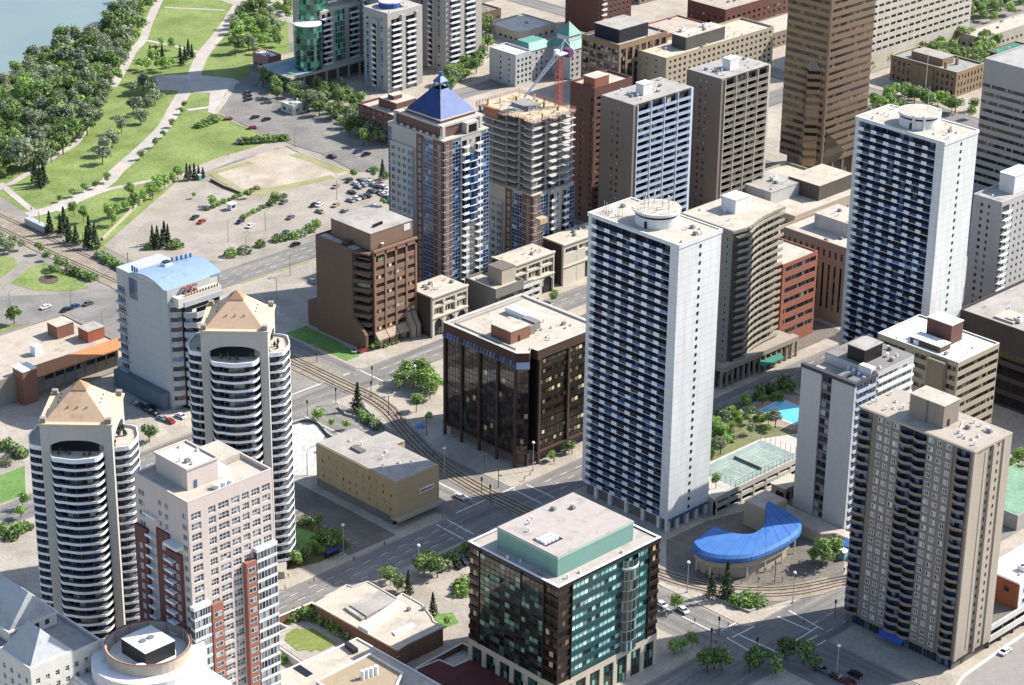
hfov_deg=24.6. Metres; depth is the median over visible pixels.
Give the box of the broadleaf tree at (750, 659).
[743,651,761,672]
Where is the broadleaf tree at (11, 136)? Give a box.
[5,134,19,141]
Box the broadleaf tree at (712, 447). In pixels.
[711,438,717,450]
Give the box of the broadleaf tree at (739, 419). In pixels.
[734,415,743,430]
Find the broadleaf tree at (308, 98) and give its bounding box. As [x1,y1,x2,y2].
[300,89,317,111]
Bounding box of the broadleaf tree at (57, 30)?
[52,23,70,37]
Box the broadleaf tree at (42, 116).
[35,109,48,126]
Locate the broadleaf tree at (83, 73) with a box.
[77,66,95,83]
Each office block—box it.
[113,253,222,410]
[308,204,420,348]
[442,293,585,467]
[468,492,660,684]
[581,14,667,84]
[773,237,817,338]
[780,204,848,325]
[870,0,971,72]
[877,311,999,423]
[960,279,1023,414]
[972,45,1023,194]
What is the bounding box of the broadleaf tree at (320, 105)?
[310,99,326,115]
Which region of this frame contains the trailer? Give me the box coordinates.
[24,217,47,232]
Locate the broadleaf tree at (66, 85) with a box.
[60,75,77,92]
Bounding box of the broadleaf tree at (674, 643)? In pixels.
[667,638,681,652]
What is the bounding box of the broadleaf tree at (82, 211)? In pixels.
[78,205,87,221]
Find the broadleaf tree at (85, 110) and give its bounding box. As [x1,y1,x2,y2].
[76,101,97,128]
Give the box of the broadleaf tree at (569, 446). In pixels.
[562,440,576,451]
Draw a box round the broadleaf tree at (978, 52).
[972,49,984,54]
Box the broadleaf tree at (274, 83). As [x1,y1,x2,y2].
[269,79,282,97]
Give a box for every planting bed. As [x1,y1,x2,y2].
[38,275,58,283]
[286,523,351,570]
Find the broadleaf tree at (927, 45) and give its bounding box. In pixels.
[919,41,934,48]
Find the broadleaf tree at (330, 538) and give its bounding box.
[323,527,343,546]
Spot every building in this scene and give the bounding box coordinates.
[0,314,120,407]
[253,49,280,66]
[281,97,307,114]
[281,637,440,684]
[314,581,443,663]
[417,275,468,337]
[482,3,500,20]
[487,13,555,41]
[491,243,555,295]
[541,222,587,285]
[631,0,654,4]
[648,15,704,37]
[687,0,788,23]
[743,161,851,223]
[743,490,849,549]
[757,12,787,47]
[770,473,794,500]
[890,46,983,96]
[959,12,1023,48]
[987,41,1023,55]
[994,544,1023,608]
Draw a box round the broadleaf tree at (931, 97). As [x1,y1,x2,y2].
[923,92,937,104]
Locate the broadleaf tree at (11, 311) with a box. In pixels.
[5,304,21,323]
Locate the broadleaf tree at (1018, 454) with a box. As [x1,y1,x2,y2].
[1012,447,1023,463]
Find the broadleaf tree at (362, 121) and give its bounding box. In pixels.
[356,118,366,128]
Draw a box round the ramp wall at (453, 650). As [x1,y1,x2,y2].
[415,642,467,668]
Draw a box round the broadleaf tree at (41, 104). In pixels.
[33,96,48,111]
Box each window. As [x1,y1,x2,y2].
[45,373,53,379]
[55,369,63,376]
[66,366,73,372]
[76,362,84,368]
[86,358,94,365]
[97,355,104,361]
[107,352,114,358]
[117,284,124,291]
[118,294,125,301]
[119,304,125,311]
[119,313,126,321]
[120,323,127,331]
[120,333,127,340]
[121,343,128,350]
[122,352,128,359]
[122,362,129,369]
[128,277,131,297]
[131,278,134,299]
[134,280,137,300]
[191,511,200,520]
[192,521,200,530]
[192,532,201,541]
[193,542,201,551]
[193,553,202,562]
[194,563,202,572]
[194,574,203,582]
[194,606,210,619]
[195,584,203,593]
[195,594,204,603]
[195,616,210,629]
[196,626,211,639]
[196,636,211,645]
[206,646,211,654]
[207,656,212,665]
[208,505,214,513]
[209,515,215,523]
[209,526,215,534]
[210,536,216,544]
[210,547,216,555]
[211,557,217,565]
[211,567,217,575]
[212,578,218,585]
[212,588,218,596]
[214,610,221,617]
[215,620,222,627]
[215,630,222,637]
[216,640,223,647]
[216,650,223,657]
[217,660,224,667]
[218,500,227,509]
[219,510,228,519]
[219,520,228,530]
[220,531,229,540]
[220,541,229,550]
[220,552,230,561]
[221,562,230,571]
[221,572,231,581]
[222,582,231,591]
[222,592,231,601]
[224,602,232,611]
[224,612,232,621]
[225,622,233,631]
[225,632,233,641]
[225,642,234,651]
[226,652,234,661]
[226,662,234,670]
[227,672,235,680]
[231,495,238,504]
[231,506,239,514]
[232,516,239,524]
[232,526,239,535]
[233,537,240,545]
[233,547,240,555]
[233,557,241,565]
[234,567,241,576]
[234,578,242,586]
[235,587,242,596]
[235,598,242,606]
[236,607,243,616]
[236,618,243,626]
[237,628,244,636]
[237,637,244,646]
[237,647,244,655]
[238,657,245,665]
[238,667,245,675]
[239,677,246,684]
[242,492,248,499]
[242,502,248,509]
[243,512,248,520]
[243,522,249,530]
[244,533,249,540]
[244,543,250,551]
[244,553,250,560]
[248,566,255,573]
[249,576,255,583]
[249,586,255,593]
[250,596,256,603]
[250,606,256,613]
[250,616,257,623]
[251,487,258,495]
[251,626,257,633]
[251,636,257,643]
[252,498,259,506]
[252,508,259,516]
[252,518,259,526]
[252,646,258,652]
[252,656,258,662]
[252,666,259,672]
[253,528,260,537]
[253,538,260,547]
[253,675,259,682]
[257,545,276,560]
[257,555,276,570]
[258,565,276,580]
[258,575,277,590]
[259,585,277,600]
[259,595,277,610]
[259,605,278,619]
[260,615,278,630]
[260,625,278,639]
[261,634,279,649]
[261,644,279,659]
[261,654,279,668]
[262,483,269,491]
[262,493,269,502]
[262,663,280,678]
[262,673,280,684]
[263,504,269,512]
[263,514,270,522]
[263,524,270,532]
[264,534,270,542]
[322,13,329,18]
[322,19,330,24]
[322,25,330,30]
[322,30,330,35]
[322,36,330,41]
[323,53,330,58]
[349,6,356,11]
[349,18,357,23]
[349,23,357,28]
[349,29,357,34]
[376,256,383,261]
[376,265,383,270]
[377,299,384,304]
[377,316,384,321]
[380,339,388,346]
[387,252,394,258]
[387,287,394,292]
[390,335,398,342]
[391,18,398,23]
[391,24,398,29]
[391,30,399,35]
[392,47,399,52]
[392,53,399,58]
[392,70,399,75]
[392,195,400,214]
[397,249,404,254]
[401,331,408,338]
[406,14,413,20]
[406,26,413,31]
[406,49,413,54]
[406,55,413,60]
[406,66,413,71]
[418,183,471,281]
[435,306,441,314]
[435,319,440,335]
[445,302,452,310]
[446,333,459,347]
[446,343,459,357]
[446,353,459,367]
[446,363,459,377]
[446,373,459,387]
[446,383,459,397]
[446,392,459,407]
[446,402,459,417]
[446,412,459,427]
[450,23,457,28]
[450,34,457,39]
[457,298,464,306]
[463,344,477,355]
[463,350,477,365]
[463,360,477,375]
[463,370,477,386]
[463,380,477,396]
[463,390,477,406]
[463,400,477,415]
[463,410,476,425]
[463,420,476,435]
[465,2,472,7]
[465,30,472,35]
[465,41,472,58]
[470,547,477,556]
[470,558,477,566]
[470,568,477,576]
[470,578,477,586]
[470,588,477,596]
[470,598,477,607]
[470,608,477,617]
[470,618,477,627]
[470,628,477,637]
[473,646,481,664]
[480,428,494,443]
[481,350,495,363]
[481,358,495,373]
[481,368,495,383]
[481,378,495,393]
[481,388,494,403]
[481,398,494,413]
[481,408,494,423]
[481,418,494,433]
[486,654,494,671]
[498,406,512,422]
[498,416,512,432]
[498,426,512,442]
[498,436,512,452]
[499,359,513,371]
[499,366,513,381]
[499,376,513,391]
[499,386,513,401]
[499,396,512,411]
[500,661,508,679]
[514,669,522,684]
[516,267,524,273]
[516,444,526,453]
[517,369,527,372]
[517,373,527,382]
[517,383,527,393]
[517,394,527,403]
[517,404,527,413]
[517,414,527,423]
[517,424,527,433]
[517,434,526,443]
[528,677,537,684]
[529,262,538,268]
[529,269,538,278]
[540,410,565,424]
[540,420,565,434]
[540,430,564,444]
[541,360,566,373]
[541,370,566,383]
[541,380,566,394]
[541,390,565,404]
[541,400,565,414]
[542,258,551,264]
[542,264,551,273]
[542,277,550,293]
[542,350,566,363]
[544,669,556,680]
[545,618,557,629]
[545,628,557,639]
[545,638,557,649]
[545,649,556,659]
[545,659,556,670]
[546,586,558,597]
[546,597,558,607]
[546,608,557,618]
[557,649,568,659]
[557,659,568,669]
[557,669,568,679]
[558,608,569,618]
[558,618,569,628]
[558,628,569,638]
[558,639,568,649]
[559,587,570,597]
[559,597,569,607]
[565,246,575,252]
[569,402,583,412]
[569,413,582,421]
[569,422,582,431]
[570,353,584,362]
[570,362,584,372]
[570,372,584,381]
[570,383,583,391]
[570,393,583,401]
[571,342,584,351]
[576,677,584,684]
[579,242,587,247]
[583,40,588,46]
[583,48,588,54]
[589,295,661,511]
[590,42,595,48]
[590,50,595,56]
[590,58,595,65]
[590,670,598,684]
[594,271,606,278]
[594,279,606,287]
[594,287,605,295]
[595,237,607,245]
[595,246,607,253]
[595,254,606,262]
[595,263,606,270]
[596,219,607,228]
[596,229,607,237]
[597,52,602,58]
[597,61,602,67]
[603,663,611,684]
[604,63,609,69]
[605,46,610,53]
[606,300,618,308]
[606,308,618,316]
[606,317,617,324]
[606,325,617,332]
[607,267,619,275]
[607,275,619,283]
[607,284,618,291]
[607,292,618,300]
[608,234,620,241]
[608,242,620,250]
[608,251,619,258]
[608,259,619,267]
[609,224,620,233]
[612,49,617,55]
[612,57,617,63]
[612,65,617,71]
[617,655,625,682]
[618,330,630,338]
[618,338,630,346]
[618,346,629,354]
[619,297,631,305]
[619,305,631,313]
[619,314,630,321]
[619,322,630,329]
[620,264,632,271]
[620,272,632,280]
[620,280,632,288]
[620,289,631,296]
[621,48,625,73]
[621,238,633,246]
[621,247,633,255]
[621,255,632,263]
[622,229,633,238]
[627,47,631,75]
[630,359,642,367]
[630,368,642,375]
[630,376,641,383]
[630,648,638,675]
[631,327,643,335]
[631,335,643,343]
[631,343,642,351]
[631,352,642,359]
[632,302,644,310]
[632,310,644,318]
[632,319,643,326]
[633,45,638,84]
[633,268,645,276]
[633,277,645,285]
[633,285,645,293]
[633,294,644,302]
[634,243,646,251]
[634,252,646,260]
[634,260,646,268]
[635,233,646,242]
[636,168,645,174]
[636,175,645,181]
[636,182,645,187]
[636,188,645,194]
[637,140,646,146]
[637,147,646,153]
[637,154,646,160]
[637,161,646,167]
[638,112,647,118]
[638,119,647,125]
[638,126,647,132]
[638,133,647,139]
[639,103,648,111]
[641,43,645,49]
[642,381,654,389]
[642,389,654,397]
[642,397,654,405]
[642,405,653,413]
[643,357,655,364]
[643,365,655,373]
[643,373,654,381]
[644,332,656,340]
[644,340,656,348]
[644,349,655,356]
[644,641,652,668]
[645,307,657,315]
[645,315,657,323]
[645,324,656,331]
[646,274,658,281]
[646,282,658,290]
[646,290,658,298]
[646,299,657,307]
[647,248,659,256]
[647,257,659,265]
[647,265,659,273]
[648,238,660,248]
[648,614,655,622]
[648,624,655,631]
[649,177,658,183]
[649,184,658,190]
[649,190,658,196]
[649,583,657,592]
[649,594,656,602]
[649,604,656,611]
[650,150,659,155]
[650,156,659,162]
[650,163,659,169]
[650,170,658,176]
[650,564,657,571]
[650,574,657,581]
[651,122,660,128]
[651,129,660,135]
[651,136,660,141]
[651,143,659,148]
[651,543,658,551]
[651,553,658,561]
[652,99,661,107]
[652,108,661,113]
[652,115,661,120]
[654,411,662,417]
[654,419,662,425]
[654,427,662,433]
[654,435,661,441]
[655,387,663,393]
[655,395,663,401]
[655,403,663,409]
[656,362,664,368]
[656,370,664,376]
[656,378,664,385]
[657,337,665,343]
[657,346,665,352]
[657,354,665,360]
[658,312,667,319]
[658,321,666,327]
[658,329,666,335]
[659,287,668,293]
[659,295,667,302]
[659,304,667,310]
[660,261,669,268]
[660,270,668,277]
[660,279,668,285]
[661,243,669,251]
[661,253,669,260]
[662,179,671,185]
[662,186,671,192]
[663,152,672,158]
[663,159,672,165]
[663,165,672,171]
[663,173,671,178]
[664,131,673,137]
[664,138,673,144]
[664,145,672,151]
[665,104,674,109]
[665,110,674,116]
[665,117,674,123]
[665,124,673,130]
[666,95,674,102]
[675,181,684,187]
[675,188,684,194]
[675,195,683,200]
[676,154,685,160]
[676,161,685,167]
[676,168,684,174]
[676,175,684,180]
[677,134,686,140]
[677,141,686,146]
[677,148,685,153]
[678,106,687,112]
[678,113,687,119]
[678,120,686,126]
[678,127,686,132]
[679,91,688,98]
[679,99,687,105]
[726,78,733,85]
[737,75,744,81]
[748,71,754,78]
[759,68,765,74]
[799,151,814,158]
[800,136,815,143]
[800,145,815,150]
[801,121,816,128]
[801,129,816,135]
[802,106,817,112]
[802,114,817,120]
[803,91,818,97]
[803,99,818,105]
[804,75,820,81]
[804,84,819,89]
[805,68,820,74]
[813,501,822,509]
[813,509,821,517]
[814,261,817,303]
[814,493,822,501]
[815,476,824,484]
[815,484,823,493]
[816,460,825,467]
[816,468,824,476]
[817,451,825,459]
[818,434,827,442]
[818,443,826,451]
[819,262,823,305]
[819,418,828,426]
[819,426,827,434]
[820,409,829,417]
[821,392,830,400]
[821,401,829,409]
[822,375,831,383]
[822,383,830,391]
[825,264,829,307]
[831,266,835,310]
[837,269,841,312]
[845,596,857,603]
[845,604,856,612]
[846,191,911,340]
[846,587,857,597]
[847,572,859,579]
[847,580,858,588]
[848,563,859,572]
[849,547,861,554]
[849,555,860,563]
[850,538,861,547]
[851,522,863,529]
[851,530,862,539]
[852,505,864,514]
[852,513,863,522]
[852,615,864,627]
[853,497,865,504]
[854,488,865,497]
[855,471,867,479]
[855,480,866,489]
[856,462,867,472]
[857,184,869,190]
[857,446,869,453]
[857,454,868,463]
[858,176,869,182]
[858,436,870,446]
[859,161,870,167]
[859,169,870,175]
[859,420,871,428]
[859,428,870,437]
[860,146,872,152]
[860,154,871,160]
[860,409,872,418]
[861,131,873,137]
[861,138,872,145]
[862,122,873,129]
[862,397,870,403]
[863,379,872,386]
[863,388,871,395]
[866,621,878,633]
[868,210,879,216]
[868,217,879,224]
[869,195,881,201]
[869,203,880,209]
[870,180,882,187]
[870,188,881,194]
[871,172,882,179]
[872,157,884,164]
[872,165,883,171]
[873,142,885,149]
[873,150,884,156]
[874,125,886,133]
[874,135,885,141]
[879,229,891,235]
[879,236,890,243]
[880,214,892,221]
[880,221,891,228]
[881,206,893,213]
[882,192,894,198]
[882,199,893,206]
[883,184,894,190]
[884,169,896,175]
[884,177,895,183]
[884,623,896,630]
[885,154,897,160]
[885,161,896,168]
[885,614,896,622]
[886,146,897,152]
[886,598,898,606]
[886,606,897,614]
[887,129,899,137]
[887,138,898,145]
[887,589,899,597]
[888,581,899,589]
[889,263,901,269]
[889,565,901,573]
[889,573,900,581]
[890,255,901,262]
[890,556,902,564]
[891,240,903,247]
[891,248,902,255]
[891,539,903,547]
[891,548,902,556]
[892,226,904,232]
[892,233,903,240]
[892,531,904,539]
[893,218,905,225]
[893,522,905,530]
[894,203,906,210]
[894,211,905,217]
[894,505,906,513]
[894,514,906,522]
[895,195,907,202]
[895,497,907,505]
[896,180,908,187]
[896,188,907,195]
[896,488,908,496]
[897,165,909,172]
[897,173,908,179]
[897,471,909,479]
[897,479,909,487]
[897,628,908,637]
[898,157,910,164]
[898,462,910,470]
[898,612,910,620]
[898,620,909,628]
[899,142,911,149]
[899,150,910,156]
[899,453,911,462]
[899,603,911,611]
[900,133,912,141]
[900,289,912,296]
[900,436,913,444]
[900,444,912,452]
[900,595,911,603]
[901,274,913,281]
[901,282,912,288]
[901,426,913,435]
[901,579,913,586]
[901,587,912,596]
[901,640,907,647]
[902,267,913,274]
[902,570,914,578]
[903,252,915,259]
[903,260,914,266]
[903,562,914,570]
[904,237,916,244]
[904,245,915,251]
[904,545,916,553]
[904,553,915,563]
[905,230,917,236]
[905,536,917,544]
[906,215,918,221]
[906,222,917,229]
[906,528,918,536]
[907,207,919,214]
[907,511,919,520]
[907,519,918,529]
[908,192,920,199]
[908,200,919,206]
[908,502,920,510]
[908,641,921,654]
[909,184,921,191]
[909,493,921,501]
[910,169,922,176]
[910,177,921,183]
[910,476,922,486]
[910,485,921,493]
[911,154,923,160]
[911,161,923,168]
[911,308,920,314]
[911,468,923,477]
[912,146,924,153]
[912,301,921,306]
[912,458,924,467]
[913,137,925,145]
[913,286,922,292]
[913,293,921,299]
[913,450,925,458]
[914,279,923,284]
[914,431,926,442]
[914,441,926,449]
[915,264,924,270]
[915,271,923,277]
[916,256,925,262]
[917,241,926,247]
[917,249,925,255]
[918,234,927,240]
[919,219,928,225]
[919,226,927,232]
[920,204,929,210]
[920,211,929,217]
[921,196,930,202]
[922,181,931,187]
[922,188,931,194]
[923,173,932,179]
[923,648,936,660]
[924,158,934,163]
[924,165,933,171]
[925,150,934,156]
[926,141,935,148]
[933,0,968,32]
[937,647,950,657]
[937,656,951,668]
[938,639,950,648]
[939,631,951,640]
[940,622,952,632]
[941,614,953,622]
[942,597,955,605]
[942,605,954,614]
[943,589,956,598]
[944,580,956,590]
[945,571,957,581]
[946,563,958,572]
[947,546,960,554]
[947,554,959,563]
[948,537,961,545]
[949,529,962,538]
[950,519,962,529]
[951,511,963,521]
[952,502,964,512]
[953,485,966,493]
[953,493,965,503]
[954,476,967,484]
[955,467,968,475]
[956,458,969,466]
[957,448,970,459]
[1002,204,1008,212]
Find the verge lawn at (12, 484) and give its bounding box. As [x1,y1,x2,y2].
[0,466,25,503]
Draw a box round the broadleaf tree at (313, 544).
[305,538,319,550]
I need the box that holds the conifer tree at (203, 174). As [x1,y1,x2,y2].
[201,167,205,177]
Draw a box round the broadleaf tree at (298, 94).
[293,88,305,100]
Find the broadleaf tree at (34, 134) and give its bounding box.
[24,130,43,143]
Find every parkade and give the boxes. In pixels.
[524,279,539,299]
[707,388,799,514]
[987,600,1023,647]
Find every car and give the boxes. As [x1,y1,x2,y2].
[39,303,51,309]
[60,306,72,311]
[69,303,80,308]
[82,300,93,305]
[129,399,138,404]
[135,402,146,408]
[142,407,152,413]
[146,404,156,409]
[150,410,159,416]
[156,414,166,420]
[165,417,175,423]
[175,412,186,419]
[190,214,199,219]
[197,218,205,223]
[223,116,232,119]
[235,218,244,223]
[246,223,254,227]
[247,125,257,128]
[279,199,287,203]
[286,214,294,219]
[290,241,300,246]
[309,278,316,283]
[315,202,323,206]
[315,208,324,213]
[327,154,336,158]
[331,202,339,206]
[345,178,353,182]
[345,197,355,202]
[347,189,356,194]
[351,195,360,200]
[351,347,357,352]
[353,149,362,153]
[353,184,362,188]
[357,194,366,198]
[357,347,369,352]
[367,188,376,193]
[373,184,382,188]
[452,561,463,569]
[453,492,466,499]
[459,557,469,565]
[462,553,469,560]
[657,599,668,608]
[675,605,689,613]
[813,664,828,672]
[828,672,844,681]
[842,677,857,684]
[847,669,863,678]
[998,646,1011,655]
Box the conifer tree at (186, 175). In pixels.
[183,163,190,179]
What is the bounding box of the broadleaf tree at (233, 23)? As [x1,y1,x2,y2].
[229,20,239,29]
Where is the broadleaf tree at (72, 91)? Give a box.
[67,86,79,99]
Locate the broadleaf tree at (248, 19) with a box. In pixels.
[242,16,255,26]
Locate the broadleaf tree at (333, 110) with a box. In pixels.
[327,100,343,117]
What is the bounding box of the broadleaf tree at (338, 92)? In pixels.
[332,86,345,101]
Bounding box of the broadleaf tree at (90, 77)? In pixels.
[84,73,97,83]
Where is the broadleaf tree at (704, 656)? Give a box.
[693,646,714,671]
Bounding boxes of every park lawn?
[0,0,289,253]
[0,255,17,277]
[0,324,21,331]
[11,263,87,290]
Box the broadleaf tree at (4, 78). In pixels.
[0,72,9,84]
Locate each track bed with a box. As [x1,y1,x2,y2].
[0,210,116,289]
[290,350,342,382]
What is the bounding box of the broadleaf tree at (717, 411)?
[713,406,727,416]
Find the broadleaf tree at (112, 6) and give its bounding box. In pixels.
[107,1,119,13]
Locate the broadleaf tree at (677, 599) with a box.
[668,593,684,610]
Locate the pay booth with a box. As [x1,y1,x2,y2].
[226,201,236,210]
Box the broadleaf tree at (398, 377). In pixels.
[390,368,405,387]
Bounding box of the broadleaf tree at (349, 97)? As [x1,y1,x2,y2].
[343,92,355,105]
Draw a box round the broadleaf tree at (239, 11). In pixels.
[234,5,244,18]
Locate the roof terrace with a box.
[279,619,349,661]
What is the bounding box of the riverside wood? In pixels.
[0,0,156,175]
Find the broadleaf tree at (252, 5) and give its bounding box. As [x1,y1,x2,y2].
[244,0,259,15]
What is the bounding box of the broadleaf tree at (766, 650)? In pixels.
[759,646,771,663]
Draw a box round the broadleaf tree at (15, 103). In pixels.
[4,99,23,110]
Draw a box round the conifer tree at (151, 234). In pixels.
[149,225,154,242]
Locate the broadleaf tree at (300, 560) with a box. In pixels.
[292,550,302,564]
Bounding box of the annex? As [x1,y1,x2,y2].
[415,659,516,684]
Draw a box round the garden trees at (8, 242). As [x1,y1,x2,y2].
[0,0,1023,623]
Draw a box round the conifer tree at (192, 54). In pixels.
[189,44,194,57]
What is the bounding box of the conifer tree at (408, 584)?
[402,570,413,594]
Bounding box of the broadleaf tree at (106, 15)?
[98,10,118,29]
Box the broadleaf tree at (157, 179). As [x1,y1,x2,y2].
[151,174,163,193]
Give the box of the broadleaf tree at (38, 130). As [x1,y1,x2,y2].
[24,124,47,141]
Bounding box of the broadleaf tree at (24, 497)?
[17,492,30,504]
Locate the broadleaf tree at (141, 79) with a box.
[136,72,151,90]
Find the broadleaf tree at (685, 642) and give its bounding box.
[679,638,688,650]
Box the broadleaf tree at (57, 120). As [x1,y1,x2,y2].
[52,116,65,125]
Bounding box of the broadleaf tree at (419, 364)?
[414,358,436,373]
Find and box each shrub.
[0,436,18,451]
[0,454,12,467]
[0,521,11,534]
[2,528,19,541]
[9,444,23,456]
[11,446,28,459]
[11,520,27,535]
[20,520,34,530]
[64,264,76,274]
[69,266,81,275]
[73,268,82,276]
[77,269,90,277]
[81,271,93,280]
[85,271,99,281]
[93,250,105,258]
[100,253,114,262]
[106,255,117,265]
[110,260,116,267]
[113,260,122,268]
[143,241,152,249]
[166,242,176,249]
[172,240,184,248]
[193,120,204,127]
[206,114,218,123]
[223,246,237,257]
[231,193,238,198]
[235,136,245,143]
[236,244,251,254]
[239,136,249,144]
[253,134,263,143]
[254,239,265,248]
[260,134,268,142]
[264,134,271,142]
[271,135,278,141]
[271,233,282,243]
[279,231,292,241]
[280,653,287,663]
[281,134,290,141]
[286,611,299,623]
[290,230,299,239]
[293,607,305,622]
[296,228,307,237]
[296,605,312,621]
[298,514,312,525]
[301,607,315,621]
[302,222,315,233]
[307,608,317,622]
[311,218,320,227]
[315,613,325,625]
[324,616,335,630]
[327,621,339,632]
[332,624,341,635]
[336,537,346,545]
[337,627,347,637]
[340,629,352,640]
[353,407,365,414]
[359,411,370,420]
[361,414,370,423]
[365,413,379,424]
[368,417,381,428]
[373,422,383,429]
[439,554,453,572]
[441,552,455,566]
[443,551,461,567]
[447,548,461,561]
[448,547,464,559]
[451,583,469,597]
[452,578,469,591]
[453,574,469,585]
[457,543,469,555]
[461,541,469,553]
[726,432,736,443]
[727,594,740,606]
[732,597,744,608]
[733,594,744,606]
[739,589,749,596]
[742,596,756,609]
[745,591,756,599]
[751,594,761,605]
[751,598,763,609]
[753,412,766,421]
[755,591,764,598]
[758,597,768,606]
[768,391,784,400]
[781,380,795,391]
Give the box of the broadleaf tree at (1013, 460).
[1009,456,1016,465]
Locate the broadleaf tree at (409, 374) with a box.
[402,369,417,387]
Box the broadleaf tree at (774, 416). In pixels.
[768,408,782,427]
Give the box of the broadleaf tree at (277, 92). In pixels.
[274,86,283,96]
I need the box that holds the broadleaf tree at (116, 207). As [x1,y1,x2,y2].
[111,202,120,212]
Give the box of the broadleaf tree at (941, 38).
[938,35,946,41]
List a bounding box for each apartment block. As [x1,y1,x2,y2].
[0,574,101,684]
[72,620,231,684]
[358,91,416,144]
[489,21,584,86]
[637,17,773,84]
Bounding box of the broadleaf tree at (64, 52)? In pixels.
[54,45,72,61]
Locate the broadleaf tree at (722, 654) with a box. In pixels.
[712,645,733,670]
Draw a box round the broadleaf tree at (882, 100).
[875,95,889,105]
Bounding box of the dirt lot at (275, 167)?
[212,147,349,195]
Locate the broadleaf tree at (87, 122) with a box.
[79,116,95,134]
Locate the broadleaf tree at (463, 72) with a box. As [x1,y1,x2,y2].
[456,68,467,81]
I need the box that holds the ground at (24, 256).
[0,0,1023,684]
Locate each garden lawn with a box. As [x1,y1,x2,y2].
[295,528,315,546]
[432,612,458,627]
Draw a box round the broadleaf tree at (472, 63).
[468,58,483,72]
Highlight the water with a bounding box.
[0,0,118,73]
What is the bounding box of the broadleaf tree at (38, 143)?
[30,137,52,164]
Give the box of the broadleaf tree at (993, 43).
[987,39,998,48]
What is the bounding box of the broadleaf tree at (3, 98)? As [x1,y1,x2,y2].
[0,97,9,104]
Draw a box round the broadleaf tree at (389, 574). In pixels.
[382,567,398,584]
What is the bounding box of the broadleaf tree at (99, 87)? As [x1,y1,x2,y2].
[85,80,107,97]
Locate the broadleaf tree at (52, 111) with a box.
[45,104,61,119]
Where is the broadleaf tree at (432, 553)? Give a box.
[422,549,437,572]
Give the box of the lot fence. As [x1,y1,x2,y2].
[210,178,241,193]
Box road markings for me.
[0,244,1002,650]
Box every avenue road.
[0,284,586,524]
[219,9,1023,288]
[278,288,964,614]
[289,0,492,51]
[646,525,1023,684]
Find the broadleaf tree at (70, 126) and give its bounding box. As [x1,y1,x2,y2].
[60,115,79,145]
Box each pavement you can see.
[0,350,191,504]
[0,475,441,598]
[220,0,292,23]
[220,224,586,368]
[249,0,564,100]
[281,537,698,684]
[292,402,511,517]
[336,304,840,486]
[463,75,783,123]
[535,388,1023,625]
[539,0,687,22]
[752,670,813,684]
[766,99,962,171]
[772,45,785,70]
[832,529,1023,684]
[869,45,982,117]
[963,239,968,287]
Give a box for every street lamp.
[341,523,344,554]
[434,501,442,532]
[443,447,445,476]
[686,561,689,592]
[792,571,796,602]
[836,644,840,672]
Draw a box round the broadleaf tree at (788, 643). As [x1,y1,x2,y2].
[775,636,797,658]
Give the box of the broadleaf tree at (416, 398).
[410,393,425,411]
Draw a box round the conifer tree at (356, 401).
[350,382,364,409]
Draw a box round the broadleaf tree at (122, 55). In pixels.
[112,47,129,69]
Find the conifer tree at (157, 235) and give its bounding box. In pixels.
[155,225,160,242]
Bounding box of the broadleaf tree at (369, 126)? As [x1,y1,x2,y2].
[362,121,375,140]
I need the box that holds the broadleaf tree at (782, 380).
[775,373,793,390]
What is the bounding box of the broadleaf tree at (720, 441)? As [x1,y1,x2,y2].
[712,434,728,454]
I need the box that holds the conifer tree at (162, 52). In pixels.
[160,43,164,57]
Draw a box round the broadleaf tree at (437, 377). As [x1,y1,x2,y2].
[421,371,442,391]
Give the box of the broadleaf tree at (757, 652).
[747,643,766,667]
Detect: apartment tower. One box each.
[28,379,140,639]
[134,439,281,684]
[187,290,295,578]
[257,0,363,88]
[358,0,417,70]
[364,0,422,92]
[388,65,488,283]
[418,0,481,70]
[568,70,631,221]
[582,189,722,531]
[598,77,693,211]
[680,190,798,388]
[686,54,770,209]
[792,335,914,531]
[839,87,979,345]
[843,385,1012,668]
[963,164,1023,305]
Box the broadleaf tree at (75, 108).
[62,103,78,118]
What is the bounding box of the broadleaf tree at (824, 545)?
[813,537,835,567]
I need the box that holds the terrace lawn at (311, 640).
[284,628,335,651]
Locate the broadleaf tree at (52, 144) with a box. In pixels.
[45,138,58,161]
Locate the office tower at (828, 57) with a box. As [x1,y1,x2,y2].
[779,0,875,172]
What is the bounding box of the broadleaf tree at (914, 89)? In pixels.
[907,85,920,102]
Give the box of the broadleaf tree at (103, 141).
[97,135,112,147]
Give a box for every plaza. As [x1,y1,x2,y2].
[155,74,239,112]
[292,422,323,474]
[666,500,843,608]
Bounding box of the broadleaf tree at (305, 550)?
[294,544,311,556]
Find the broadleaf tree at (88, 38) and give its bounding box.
[79,30,96,47]
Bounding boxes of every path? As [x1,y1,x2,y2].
[0,126,89,189]
[0,183,36,211]
[24,5,237,216]
[56,141,270,210]
[111,0,162,86]
[143,39,202,52]
[164,7,223,10]
[187,106,207,110]
[188,142,290,173]
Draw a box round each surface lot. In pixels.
[294,481,395,554]
[580,314,839,387]
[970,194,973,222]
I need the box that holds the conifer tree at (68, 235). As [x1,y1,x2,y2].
[62,217,72,242]
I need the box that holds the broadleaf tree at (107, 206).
[103,202,112,219]
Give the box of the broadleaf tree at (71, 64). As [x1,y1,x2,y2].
[64,59,80,70]
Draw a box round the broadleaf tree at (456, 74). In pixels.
[448,70,460,82]
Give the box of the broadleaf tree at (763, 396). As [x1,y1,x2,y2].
[758,392,767,403]
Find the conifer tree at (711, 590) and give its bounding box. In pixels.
[703,571,719,598]

